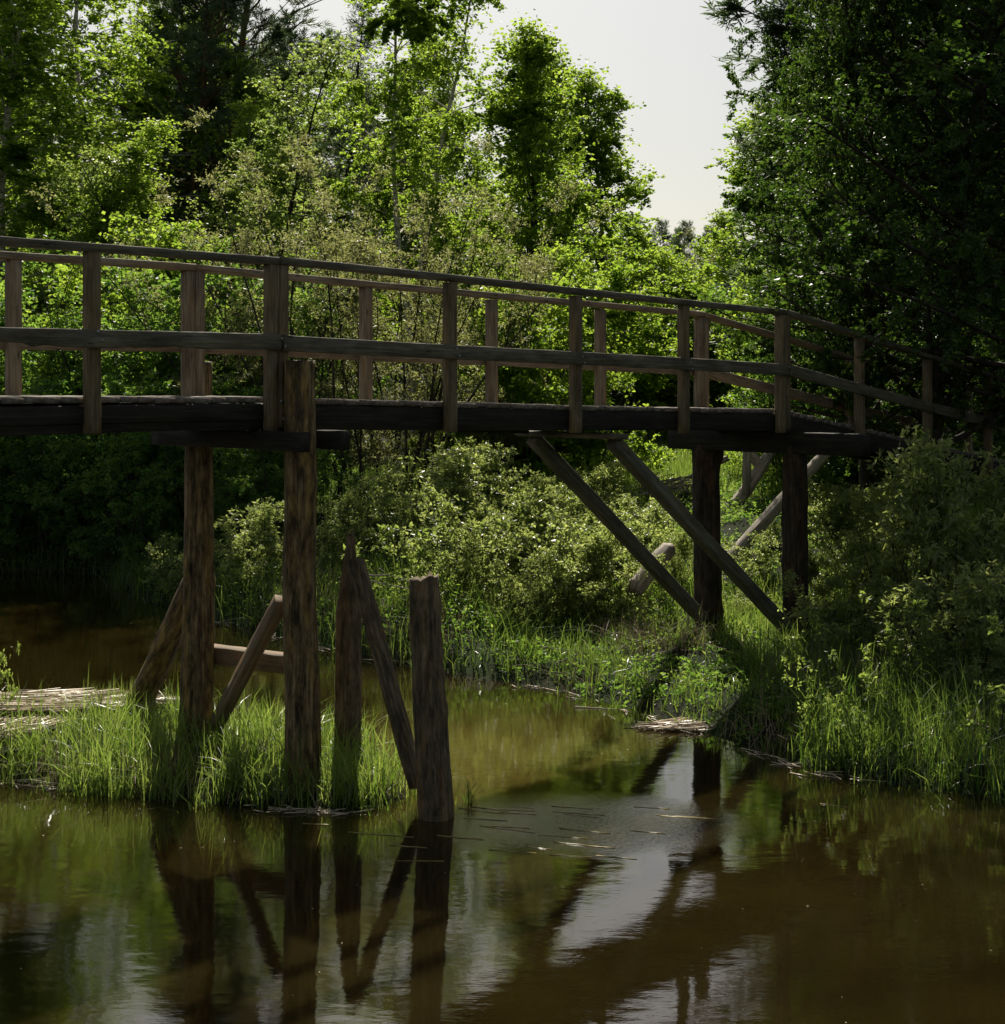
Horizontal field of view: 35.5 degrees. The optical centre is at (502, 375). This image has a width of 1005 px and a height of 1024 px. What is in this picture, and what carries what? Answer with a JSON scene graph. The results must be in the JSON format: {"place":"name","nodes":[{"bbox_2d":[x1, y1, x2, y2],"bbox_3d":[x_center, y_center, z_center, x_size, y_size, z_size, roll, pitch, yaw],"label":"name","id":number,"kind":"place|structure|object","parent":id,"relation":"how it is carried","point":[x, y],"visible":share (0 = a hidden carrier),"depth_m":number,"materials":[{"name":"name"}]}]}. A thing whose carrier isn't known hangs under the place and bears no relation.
{"place":"outdoors","nodes":[
{"label":"outdoors","id":0,"kind":"place"},
{"bbox_2d":[1,0,968,368],"label":"sky","id":1,"kind":"structure","parent":0,"point":[658,52],"materials":[{"name":"white"}]},
{"bbox_2d":[0,572,1004,1023],"bbox_3d":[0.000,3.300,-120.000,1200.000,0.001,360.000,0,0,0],"label":"water","id":2,"kind":"structure","parent":0,"point":[122,908],"depth_m":10.16,"materials":[{"name":"liquid"}]},
{"bbox_2d":[409,571,453,821],"bbox_3d":[-0.517,2.660,11.758,0.298,2.377,0.318,-2,0,0],"label":"broken post","id":3,"kind":"object","parent":2,"relation":"in","point":[435,801],"visible":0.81,"depth_m":11.63,"materials":[{"name":"wood"}]},
{"bbox_2d":[0,621,885,815],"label":"waterline debris","id":4,"kind":"object","parent":2,"relation":"on","point":[320,809],"visible":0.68,"depth_m":12.70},
{"bbox_2d":[302,803,847,861],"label":"water weed","id":5,"kind":"object","parent":2,"relation":"on","point":[540,834],"visible":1,"depth_m":11.43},
{"bbox_2d":[624,717,714,732],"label":"floating reeds","id":6,"kind":"object","parent":2,"relation":"on","point":[673,724],"visible":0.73,"depth_m":14.64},
{"bbox_2d":[0,373,1004,810],"bbox_3d":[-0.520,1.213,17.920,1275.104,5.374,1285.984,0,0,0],"label":"ground","id":7,"kind":"structure","parent":0,"point":[496,673],"depth_m":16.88,"materials":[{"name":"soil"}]},
{"bbox_2d":[0,435,111,549],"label":"leafy shrub","id":8,"kind":"object","parent":7,"relation":"on","point":[16,462],"visible":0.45,"depth_m":26.55,"materials":[{"name":"green plant"}]},
{"bbox_2d":[0,0,138,369],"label":"birch tree","id":9,"kind":"object","parent":7,"relation":"on","point":[15,68],"visible":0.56,"depth_m":37.70,"materials":[{"name":"green plant"}]},
{"bbox_2d":[18,433,155,552],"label":"leafy shrub","id":10,"kind":"object","parent":7,"relation":"on","point":[49,515],"visible":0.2,"depth_m":26.37,"materials":[{"name":"green plant"}]},
{"bbox_2d":[0,112,183,382],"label":"birch tree","id":11,"kind":"object","parent":7,"relation":"on","point":[132,186],"visible":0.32,"depth_m":34.35,"materials":[{"name":"green plant"}]},
{"bbox_2d":[11,432,217,562],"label":"leafy shrub","id":12,"kind":"object","parent":7,"relation":"on","point":[83,486],"visible":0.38,"depth_m":25.74,"materials":[{"name":"green plant"}]},
{"bbox_2d":[0,211,238,535],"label":"leafy shrub","id":13,"kind":"object","parent":7,"relation":"on","point":[75,274],"visible":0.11,"depth_m":28.64,"materials":[{"name":"green plant"}]},
{"bbox_2d":[0,0,258,351],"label":"birch tree","id":14,"kind":"object","parent":7,"relation":"on","point":[153,82],"visible":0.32,"depth_m":43.33,"materials":[{"name":"green plant"}]},
{"bbox_2d":[34,0,226,366],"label":"birch tree","id":15,"kind":"object","parent":7,"relation":"on","point":[151,16],"visible":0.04,"depth_m":50.59,"materials":[{"name":"green plant"}]},
{"bbox_2d":[0,263,262,538],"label":"leafy shrub","id":16,"kind":"object","parent":7,"relation":"on","point":[71,360],"visible":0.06,"depth_m":26.99,"materials":[{"name":"green plant"}]},
{"bbox_2d":[84,432,258,567],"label":"leafy shrub","id":17,"kind":"object","parent":7,"relation":"on","point":[157,513],"visible":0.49,"depth_m":25.04,"materials":[{"name":"green plant"}]},
{"bbox_2d":[50,0,319,260],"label":"pine tree","id":18,"kind":"object","parent":7,"relation":"on","point":[205,45],"visible":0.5,"depth_m":46.06,"materials":[{"name":"green plant"}]},
{"bbox_2d":[141,531,234,593],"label":"sallow bush","id":19,"kind":"object","parent":7,"relation":"on","point":[169,560],"visible":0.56,"depth_m":22.52,"materials":[{"name":"green plant"}]},
{"bbox_2d":[0,227,383,556],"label":"leafy shrub","id":20,"kind":"object","parent":7,"relation":"on","point":[115,387],"visible":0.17,"depth_m":25.99,"materials":[{"name":"green plant"}]},
{"bbox_2d":[0,707,406,809],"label":"dry islet grass","id":21,"kind":"structure","parent":7,"relation":"on","point":[174,756],"depth_m":12.60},
{"bbox_2d":[0,711,82,739],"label":"reed heap","id":22,"kind":"object","parent":21,"relation":"on","point":[3,720],"visible":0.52,"depth_m":13.60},
{"bbox_2d":[0,687,179,712],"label":"reed heap","id":23,"kind":"object","parent":21,"relation":"on","point":[57,696],"visible":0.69,"depth_m":14.25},
{"bbox_2d":[123,0,289,358],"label":"aspen tree","id":24,"kind":"object","parent":7,"relation":"on","point":[186,70],"visible":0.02,"depth_m":51.75,"materials":[{"name":"green plant"}]},
{"bbox_2d":[25,105,393,524],"bbox_3d":[-4.286,-0.800,26.591,5.674,7.153,5.267,0,0,12],"label":"willow shrub","id":25,"kind":"object","parent":7,"relation":"on","point":[247,244],"visible":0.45,"depth_m":25.79,"materials":[{"name":"green plant"}]},
{"bbox_2d":[36,32,393,371],"bbox_3d":[-6.243,-2.480,34.671,7.864,9.652,6.061,0,0,-23],"label":"alder tree","id":26,"kind":"object","parent":7,"relation":"on","point":[277,223],"visible":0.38,"depth_m":33.74,"materials":[{"name":"green plant"}]},
{"bbox_2d":[0,668,461,815],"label":"islet grass","id":27,"kind":"structure","parent":7,"relation":"on","point":[237,734],"depth_m":12.64,"materials":[{"name":"plant"}]},
{"bbox_2d":[136,445,330,553],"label":"leafy shrub","id":28,"kind":"object","parent":7,"relation":"on","point":[221,482],"visible":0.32,"depth_m":24.56,"materials":[{"name":"green plant"}]},
{"bbox_2d":[93,241,390,537],"bbox_3d":[-4.951,0.456,27.823,4.803,5.302,5.901,0,0,-20],"label":"leafy shrub","id":29,"kind":"object","parent":7,"relation":"on","point":[252,391],"visible":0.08,"depth_m":26.23,"materials":[{"name":"green plant"}]},
{"bbox_2d":[79,0,407,302],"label":"pine tree","id":30,"kind":"object","parent":7,"relation":"on","point":[287,20],"visible":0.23,"depth_m":50.18,"materials":[{"name":"green plant"}]},
{"bbox_2d":[214,496,283,590],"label":"willow bush","id":31,"kind":"object","parent":7,"relation":"on","point":[267,538],"visible":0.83,"depth_m":21.59,"materials":[{"name":"green plant"}]},
{"bbox_2d":[203,93,350,382],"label":"birch tree","id":32,"kind":"object","parent":7,"relation":"on","point":[247,132],"visible":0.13,"depth_m":41.83,"materials":[{"name":"green plant"}]},
{"bbox_2d":[213,430,378,551],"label":"leafy shrub","id":33,"kind":"object","parent":7,"relation":"on","point":[322,463],"visible":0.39,"depth_m":24.29,"materials":[{"name":"green plant"}]},
{"bbox_2d":[207,47,389,397],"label":"birch tree","id":34,"kind":"object","parent":7,"relation":"on","point":[256,95],"visible":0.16,"depth_m":45.89,"materials":[{"name":"green plant"}]},
{"bbox_2d":[287,0,391,389],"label":"tree","id":35,"kind":"object","parent":7,"relation":"on","point":[330,173],"visible":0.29,"depth_m":48.41,"materials":[{"name":"green plant"}]},
{"bbox_2d":[316,484,366,581],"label":"willow bush","id":36,"kind":"object","parent":7,"relation":"on","point":[342,517],"visible":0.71,"depth_m":22.15,"materials":[{"name":"green plant"}]},
{"bbox_2d":[334,530,361,764],"bbox_3d":[-1.290,2.509,13.039,0.247,2.466,0.248,0,0,0],"label":"broken post","id":37,"kind":"object","parent":7,"relation":"on","point":[348,680],"visible":0.67,"depth_m":12.96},
{"bbox_2d":[313,63,420,397],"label":"aspen tree","id":38,"kind":"object","parent":7,"relation":"on","point":[333,94],"visible":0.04,"depth_m":59.45,"materials":[{"name":"green plant"}]},
{"bbox_2d":[337,460,413,562],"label":"willow bush","id":39,"kind":"object","parent":7,"relation":"on","point":[366,539],"visible":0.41,"depth_m":23.60,"materials":[{"name":"green plant"}]},
{"bbox_2d":[347,558,416,788],"bbox_3d":[-0.923,2.330,12.411,0.111,1.893,0.156,-25,-24,15],"label":"leaning timber","id":40,"kind":"object","parent":7,"relation":"on","point":[386,672],"visible":0.92,"depth_m":12.36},
{"bbox_2d":[328,39,469,394],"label":"birch tree","id":41,"kind":"object","parent":7,"relation":"on","point":[404,112],"visible":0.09,"depth_m":55.97,"materials":[{"name":"green plant"}]},
{"bbox_2d":[359,117,463,399],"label":"aspen tree","id":42,"kind":"object","parent":7,"relation":"on","point":[411,236],"visible":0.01,"depth_m":56.97,"materials":[{"name":"green plant"}]},
{"bbox_2d":[370,516,457,616],"bbox_3d":[-1.055,2.421,19.053,0.993,1.452,0.960,0,0,-29],"label":"sapling","id":43,"kind":"object","parent":7,"relation":"on","point":[392,532],"visible":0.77,"depth_m":19.13,"materials":[{"name":"green plant"}]},
{"bbox_2d":[293,0,543,443],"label":"birch tree","id":44,"kind":"object","parent":7,"relation":"on","point":[405,17],"visible":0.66,"depth_m":39.51,"materials":[{"name":"green plant"}]},
{"bbox_2d":[350,436,503,563],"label":"willow bush","id":45,"kind":"object","parent":7,"relation":"on","point":[454,468],"visible":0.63,"depth_m":22.35,"materials":[{"name":"green plant"}]},
{"bbox_2d":[234,123,623,539],"bbox_3d":[-1.583,-0.551,24.941,5.146,6.670,5.543,0,0,-24],"label":"willow shrub","id":46,"kind":"object","parent":7,"relation":"on","point":[372,447],"visible":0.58,"depth_m":24.63,"materials":[{"name":"green plant"}]},
{"bbox_2d":[386,519,489,609],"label":"sallow bush","id":47,"kind":"object","parent":7,"relation":"on","point":[474,568],"visible":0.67,"depth_m":19.52,"materials":[{"name":"green plant"}]},
{"bbox_2d":[394,34,515,394],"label":"birch tree","id":48,"kind":"object","parent":7,"relation":"on","point":[442,95],"visible":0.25,"depth_m":47.47,"materials":[{"name":"green plant"}]},
{"bbox_2d":[399,442,522,536],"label":"willow bush","id":49,"kind":"object","parent":7,"relation":"on","point":[494,461],"visible":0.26,"depth_m":23.43,"materials":[{"name":"green plant"}]},
{"bbox_2d":[355,172,587,493],"bbox_3d":[-0.166,-0.526,27.252,4.446,5.885,4.127,0,0,-26],"label":"willow shrub","id":50,"kind":"object","parent":7,"relation":"on","point":[418,227],"visible":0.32,"depth_m":26.67,"materials":[{"name":"green plant"}]},
{"bbox_2d":[403,463,568,587],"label":"sallow bush","id":51,"kind":"object","parent":7,"relation":"on","point":[530,515],"visible":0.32,"depth_m":20.82,"materials":[{"name":"green plant"}]},
{"bbox_2d":[0,236,1004,792],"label":"wooden footbridge","id":52,"kind":"object","parent":7,"relation":"on","point":[292,420],"visible":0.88,"depth_m":13.48,"materials":[{"name":"brown wood"}]},
{"bbox_2d":[0,456,1004,781],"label":"bank weeds","id":53,"kind":"object","parent":7,"relation":"on","point":[670,654],"visible":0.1,"depth_m":18.25,"materials":[{"name":"green plant"}]},
{"bbox_2d":[406,487,608,609],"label":"sallow bush","id":54,"kind":"object","parent":7,"relation":"on","point":[511,550],"visible":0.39,"depth_m":19.86,"materials":[{"name":"green plant"}]},
{"bbox_2d":[400,228,656,506],"bbox_3d":[0.396,-0.056,28.199,3.909,5.466,6.175,0,0,14],"label":"leafy shrub","id":55,"kind":"object","parent":7,"relation":"on","point":[511,382],"visible":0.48,"depth_m":28.13,"materials":[{"name":"green plant"}]},
{"bbox_2d":[488,546,577,631],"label":"sallow bush","id":56,"kind":"object","parent":7,"relation":"on","point":[545,584],"visible":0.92,"depth_m":18.88,"materials":[{"name":"green plant"}]},
{"bbox_2d":[493,471,585,560],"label":"willow bush","id":57,"kind":"object","parent":7,"relation":"on","point":[544,483],"visible":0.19,"depth_m":21.96,"materials":[{"name":"green plant"}]},
{"bbox_2d":[423,8,658,399],"bbox_3d":[0.659,-3.711,40.221,6.029,11.428,5.925,0,0,38],"label":"aspen tree","id":58,"kind":"object","parent":7,"relation":"on","point":[524,118],"visible":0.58,"depth_m":39.53,"materials":[{"name":"green plant"}]},
{"bbox_2d":[483,47,629,282],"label":"aspen tree","id":59,"kind":"object","parent":7,"relation":"on","point":[552,77],"visible":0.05,"depth_m":50.70,"materials":[{"name":"green plant"}]},
{"bbox_2d":[442,231,692,474],"bbox_3d":[1.177,-0.292,31.144,3.851,5.186,6.083,0,0,-43],"label":"leafy shrub","id":60,"kind":"object","parent":7,"relation":"on","point":[650,347],"visible":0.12,"depth_m":30.34,"materials":[{"name":"green plant"}]},
{"bbox_2d":[514,521,629,626],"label":"willow bush","id":61,"kind":"object","parent":7,"relation":"on","point":[594,560],"visible":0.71,"depth_m":19.35,"materials":[{"name":"green plant"}]},
{"bbox_2d":[554,460,625,533],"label":"willow bush","id":62,"kind":"object","parent":7,"relation":"on","point":[601,488],"visible":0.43,"depth_m":24.71,"materials":[{"name":"green plant"}]},
{"bbox_2d":[216,477,971,757],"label":"bright bank weeds","id":63,"kind":"object","parent":7,"relation":"on","point":[675,657],"visible":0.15,"depth_m":18.30,"materials":[{"name":"green plant"}]},
{"bbox_2d":[515,486,677,595],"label":"sallow bush","id":64,"kind":"object","parent":7,"relation":"on","point":[655,512],"visible":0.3,"depth_m":20.58,"materials":[{"name":"green plant"}]},
{"bbox_2d":[511,55,682,404],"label":"aspen tree","id":65,"kind":"object","parent":7,"relation":"on","point":[605,166],"visible":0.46,"depth_m":48.52,"materials":[{"name":"green plant"}]},
{"bbox_2d":[549,527,670,627],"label":"sallow bush","id":66,"kind":"object","parent":7,"relation":"on","point":[591,591],"visible":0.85,"depth_m":19.08,"materials":[{"name":"green plant"}]},
{"bbox_2d":[247,554,1004,760],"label":"dry bank grass","id":67,"kind":"structure","parent":7,"relation":"on","point":[686,634],"depth_m":17.38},
{"bbox_2d":[576,493,678,563],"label":"sallow bush","id":68,"kind":"object","parent":7,"relation":"on","point":[629,506],"visible":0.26,"depth_m":22.03,"materials":[{"name":"green plant"}]},
{"bbox_2d":[627,543,675,596],"bbox_3d":[1.821,2.335,19.117,0.235,0.239,0.922,0,29,38],"label":"driftwood log","id":69,"kind":"object","parent":7,"relation":"on","point":[668,550],"visible":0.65,"depth_m":18.89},
{"bbox_2d":[615,472,691,507],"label":"bush","id":70,"kind":"object","parent":7,"relation":"on","point":[673,480],"visible":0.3,"depth_m":26.50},
{"bbox_2d":[644,219,673,275],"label":"pine tree","id":71,"kind":"object","parent":7,"relation":"on","point":[664,231],"visible":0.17,"depth_m":99.56,"materials":[{"name":"green plant"}]},
{"bbox_2d":[583,239,747,440],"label":"leafy shrub","id":72,"kind":"object","parent":7,"relation":"on","point":[666,393],"visible":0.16,"depth_m":42.16,"materials":[{"name":"green plant"}]},
{"bbox_2d":[647,526,693,589],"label":"willow bush","id":73,"kind":"object","parent":7,"relation":"on","point":[685,547],"visible":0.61,"depth_m":20.57,"materials":[{"name":"green plant"}]},
{"bbox_2d":[668,219,698,275],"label":"pine tree","id":74,"kind":"object","parent":7,"relation":"on","point":[687,238],"visible":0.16,"depth_m":104.53,"materials":[{"name":"green plant"}]},
{"bbox_2d":[615,235,769,407],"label":"leafy shrub","id":75,"kind":"object","parent":7,"relation":"on","point":[723,387],"visible":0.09,"depth_m":43.21,"materials":[{"name":"green plant"}]},
{"bbox_2d":[688,204,751,335],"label":"aspen tree","id":76,"kind":"object","parent":7,"relation":"on","point":[721,222],"visible":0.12,"depth_m":59.97,"materials":[{"name":"green plant"}]},
{"bbox_2d":[663,101,813,407],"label":"aspen tree","id":77,"kind":"object","parent":7,"relation":"on","point":[733,178],"visible":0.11,"depth_m":43.55,"materials":[{"name":"green plant"}]},
{"bbox_2d":[742,452,751,495],"bbox_3d":[3.889,1.475,25.000,0.146,0.888,0.037,2,0,0],"label":"wooden post","id":78,"kind":"object","parent":7,"relation":"on","point":[746,476],"visible":0.77,"depth_m":24.98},
{"bbox_2d":[722,529,781,582],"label":"sallow bush","id":79,"kind":"object","parent":7,"relation":"on","point":[766,556],"visible":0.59,"depth_m":20.70,"materials":[{"name":"green plant"}]},
{"bbox_2d":[729,453,775,505],"bbox_3d":[4.122,1.615,25.559,0.233,0.214,1.413,0,42,47],"label":"brace","id":80,"kind":"object","parent":7,"relation":"on","point":[758,472],"visible":0.64,"depth_m":25.47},
{"bbox_2d":[677,261,849,475],"bbox_3d":[5.417,-0.005,29.851,3.071,4.294,4.851,0,0,23],"label":"leafy shrub","id":81,"kind":"object","parent":7,"relation":"on","point":[695,288],"visible":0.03,"depth_m":28.63,"materials":[{"name":"green plant"}]},
{"bbox_2d":[727,455,830,562],"bbox_3d":[4.009,1.851,22.651,0.219,0.238,2.886,0,30,46],"label":"timber brace","id":82,"kind":"object","parent":7,"relation":"on","point":[768,515],"visible":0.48,"depth_m":22.34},
{"bbox_2d":[781,646,837,743],"bbox_3d":[2.690,2.851,13.683,0.495,0.997,0.511,0,0,33],"label":"sapling","id":83,"kind":"object","parent":7,"relation":"on","point":[811,696],"visible":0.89,"depth_m":13.71,"materials":[{"name":"green plant"}]},
{"bbox_2d":[690,277,946,486],"bbox_3d":[5.771,0.219,26.577,4.895,4.060,3.984,0,0,-45],"label":"leafy shrub","id":84,"kind":"object","parent":7,"relation":"on","point":[823,472],"visible":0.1,"depth_m":26.06,"materials":[{"name":"green plant"}]},
{"bbox_2d":[719,5,936,352],"bbox_3d":[7.489,-3.114,33.569,5.816,9.942,5.504,0,0,35],"label":"alder tree","id":85,"kind":"object","parent":7,"relation":"on","point":[776,45],"visible":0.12,"depth_m":34.06,"materials":[{"name":"green plant"}]},
{"bbox_2d":[808,547,855,617],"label":"willow bush","id":86,"kind":"object","parent":7,"relation":"on","point":[813,571],"visible":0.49,"depth_m":18.72,"materials":[{"name":"green plant"}]},
{"bbox_2d":[663,0,1004,430],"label":"alder tree","id":87,"kind":"object","parent":7,"relation":"on","point":[893,233],"visible":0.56,"depth_m":18.46,"materials":[{"name":"green plant"}]},
{"bbox_2d":[808,482,889,564],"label":"willow bush","id":88,"kind":"object","parent":7,"relation":"on","point":[864,522],"visible":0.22,"depth_m":20.60,"materials":[{"name":"green plant"}]},
{"bbox_2d":[696,592,1004,804],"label":"shaded bank grass","id":89,"kind":"structure","parent":7,"relation":"on","point":[805,650],"depth_m":13.63,"materials":[{"name":"plant"}]},
{"bbox_2d":[700,0,1004,449],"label":"spruce tree","id":90,"kind":"object","parent":7,"relation":"on","point":[766,14],"visible":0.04,"depth_m":33.73,"materials":[{"name":"green plant"}]},
{"bbox_2d":[821,656,883,754],"bbox_3d":[2.953,2.857,13.252,0.528,0.926,0.510,0,0,8],"label":"sapling","id":91,"kind":"object","parent":7,"relation":"on","point":[864,680],"visible":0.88,"depth_m":13.20,"materials":[{"name":"green plant"}]},
{"bbox_2d":[710,0,1002,325],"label":"spruce tree","id":92,"kind":"object","parent":7,"relation":"on","point":[730,57],"visible":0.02,"depth_m":36.50,"materials":[{"name":"green plant"}]},
{"bbox_2d":[710,0,1004,538],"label":"alder tree","id":93,"kind":"object","parent":7,"relation":"on","point":[829,365],"visible":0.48,"depth_m":20.46,"materials":[{"name":"green plant"}]},
{"bbox_2d":[775,551,946,670],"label":"sallow bush","id":94,"kind":"object","parent":7,"relation":"on","point":[852,572],"visible":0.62,"depth_m":16.51,"materials":[{"name":"green plant"}]},
{"bbox_2d":[719,0,1004,548],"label":"alder tree","id":95,"kind":"object","parent":7,"relation":"on","point":[965,194],"visible":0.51,"depth_m":20.17,"materials":[{"name":"green plant"}]},
{"bbox_2d":[807,474,931,603],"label":"willow bush","id":96,"kind":"object","parent":7,"relation":"on","point":[833,514],"visible":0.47,"depth_m":19.07,"materials":[{"name":"green plant"}]},
{"bbox_2d":[778,0,1004,338],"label":"alder tree","id":97,"kind":"object","parent":7,"relation":"on","point":[986,10],"visible":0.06,"depth_m":30.16,"materials":[{"name":"green plant"}]},
{"bbox_2d":[857,590,928,693],"bbox_3d":[3.676,2.610,14.887,0.664,1.204,0.686,0,0,41],"label":"sapling","id":98,"kind":"object","parent":7,"relation":"on","point":[890,645],"visible":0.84,"depth_m":14.82,"materials":[{"name":"green plant"}]},
{"bbox_2d":[821,424,1004,649],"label":"willow bush","id":99,"kind":"object","parent":7,"relation":"on","point":[898,507],"visible":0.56,"depth_m":16.36,"materials":[{"name":"green plant"}]},
{"bbox_2d":[861,293,1004,497],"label":"leafy shrub","id":100,"kind":"object","parent":7,"relation":"on","point":[980,443],"visible":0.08,"depth_m":24.44,"materials":[{"name":"green plant"}]},
{"bbox_2d":[865,559,1004,703],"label":"willow bush","id":101,"kind":"object","parent":7,"relation":"on","point":[976,605],"visible":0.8,"depth_m":14.66,"materials":[{"name":"green plant"}]},
{"bbox_2d":[910,452,1004,652],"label":"willow bush","id":102,"kind":"object","parent":7,"relation":"on","point":[957,515],"visible":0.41,"depth_m":16.07,"materials":[{"name":"green plant"}]},
{"bbox_2d":[959,610,1004,751],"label":"sapling","id":103,"kind":"object","parent":7,"relation":"on","point":[994,694],"visible":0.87,"depth_m":12.84,"materials":[{"name":"green plant"}]},
{"bbox_2d":[279,449,1004,715],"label":"bank meadow grass","id":104,"kind":"structure","parent":0,"point":[754,612],"depth_m":19.79,"materials":[{"name":"plant"}]},
{"bbox_2d":[398,421,986,515],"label":"meadow grass","id":105,"kind":"structure","parent":0,"point":[662,439],"depth_m":29.46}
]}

